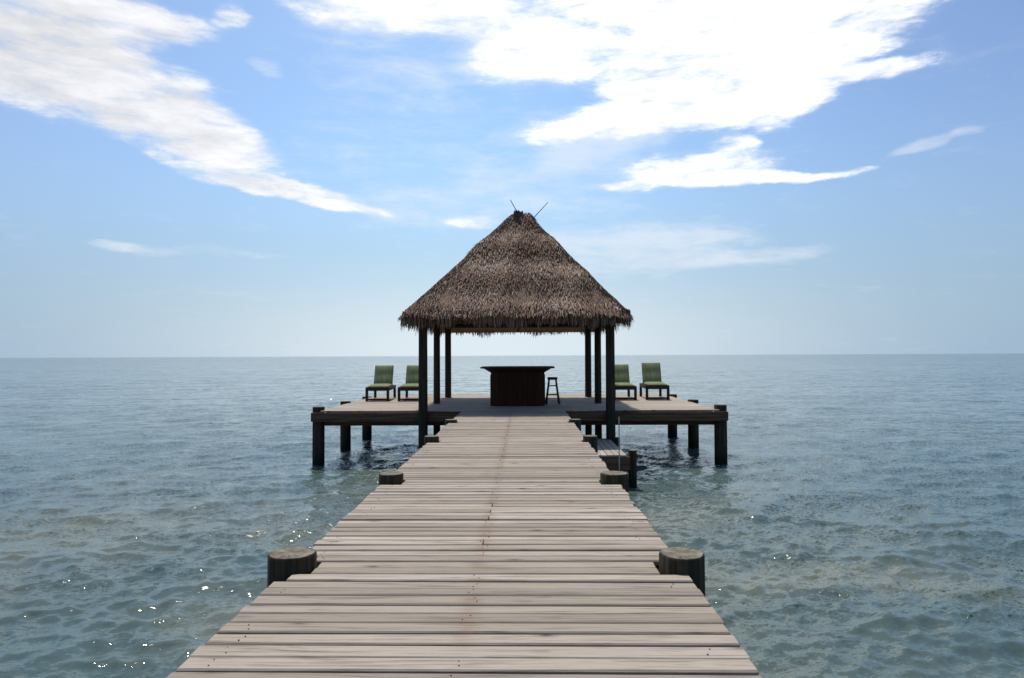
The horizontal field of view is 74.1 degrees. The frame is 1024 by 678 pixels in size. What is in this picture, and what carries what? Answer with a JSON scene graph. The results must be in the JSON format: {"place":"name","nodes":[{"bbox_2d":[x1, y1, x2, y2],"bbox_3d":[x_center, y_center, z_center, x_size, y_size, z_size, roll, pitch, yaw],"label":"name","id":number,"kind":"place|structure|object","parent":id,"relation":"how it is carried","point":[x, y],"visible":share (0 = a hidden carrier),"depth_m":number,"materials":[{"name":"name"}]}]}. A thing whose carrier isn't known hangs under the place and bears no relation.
{"place":"outdoors","nodes":[
{"label":"outdoors","id":0,"kind":"place"},
{"bbox_2d":[0,353,1023,677],"bbox_3d":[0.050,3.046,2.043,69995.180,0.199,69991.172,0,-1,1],"label":"water","id":1,"kind":"structure","parent":0,"point":[848,517],"depth_m":14.65,"materials":[{"name":"blue liquid"}]},
{"bbox_2d":[166,410,761,677],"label":"wooden walkway","id":2,"kind":"structure","parent":1,"relation":"in","point":[496,544],"depth_m":4.47,"materials":[{"name":"wood"}]},
{"bbox_2d":[311,394,727,464],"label":"wooden platform","id":3,"kind":"structure","parent":1,"relation":"in","point":[673,412],"depth_m":19.02,"materials":[{"name":"brown wood"}]},
{"bbox_2d":[365,365,395,400],"bbox_3d":[-4.529,1.507,23.504,0.780,1.158,1.965,0,-1,-3],"label":"sun lounger","id":4,"kind":"object","parent":3,"relation":"on","point":[383,377],"visible":1,"depth_m":23.97,"materials":[{"name":"green fabric"}]},
{"bbox_2d":[398,365,418,400],"bbox_3d":[-3.425,1.502,23.487,0.780,1.158,1.965,0,-1,-1],"label":"sun lounger","id":5,"kind":"object","parent":3,"relation":"on","point":[412,379],"visible":0.63,"depth_m":23.92,"materials":[{"name":"green fabric"}]},
{"bbox_2d":[397,200,633,456],"bbox_3d":[0.146,0.412,21.491,6.404,9.624,7.792,0,-1,1],"label":"thatched hut","id":6,"kind":"object","parent":3,"relation":"on","point":[518,271],"visible":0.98,"depth_m":18.82,"materials":[{"name":"brown plant"}]},
{"bbox_2d":[480,366,554,405],"bbox_3d":[0.177,1.421,20.722,2.200,1.160,1.960,0,-1,1],"label":"bar counter","id":7,"kind":"object","parent":3,"relation":"on","point":[517,385],"visible":1,"depth_m":19.99,"materials":[{"name":"brown wood"}]},
{"bbox_2d":[545,377,559,403],"bbox_3d":[1.258,1.597,21.049,0.455,0.826,0.455,0,-1,1],"label":"bar stool","id":8,"kind":"object","parent":3,"relation":"on","point":[548,385],"visible":1,"depth_m":20.91,"materials":[{"name":"brown wood"}]},
{"bbox_2d":[615,364,636,399],"bbox_3d":[3.804,1.471,23.503,0.780,1.158,1.965,0,-1,3],"label":"sun lounger","id":9,"kind":"object","parent":3,"relation":"on","point":[622,380],"visible":0.76,"depth_m":23.93,"materials":[{"name":"green fabric"}]},
{"bbox_2d":[639,363,669,399],"bbox_3d":[4.911,1.437,23.484,0.780,1.216,1.965,0,-1,5],"label":"sun lounger","id":10,"kind":"object","parent":3,"relation":"on","point":[651,375],"visible":1,"depth_m":23.94,"materials":[{"name":"green fabric"}]},
{"bbox_2d":[598,437,636,487],"bbox_3d":[2.172,3.840,16.919,1.417,2.530,3.115,0,-1,1],"label":"wooden dock","id":11,"kind":"object","parent":1,"relation":"in","point":[608,448],"visible":0.33,"depth_m":15.41,"materials":[{"name":"grey wood"}]},
{"bbox_2d":[618,417,619,469],"bbox_3d":[2.421,2.365,15.328,0.029,1.200,0.026,0,-1,1],"label":"thin pole","id":12,"kind":"object","parent":11,"relation":"attached to","point":[619,442],"visible":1,"depth_m":15.32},
{"bbox_2d":[0,0,1023,357],"label":"sky","id":13,"kind":"structure","parent":0,"point":[179,178],"materials":[{"name":"blue"}]}
]}

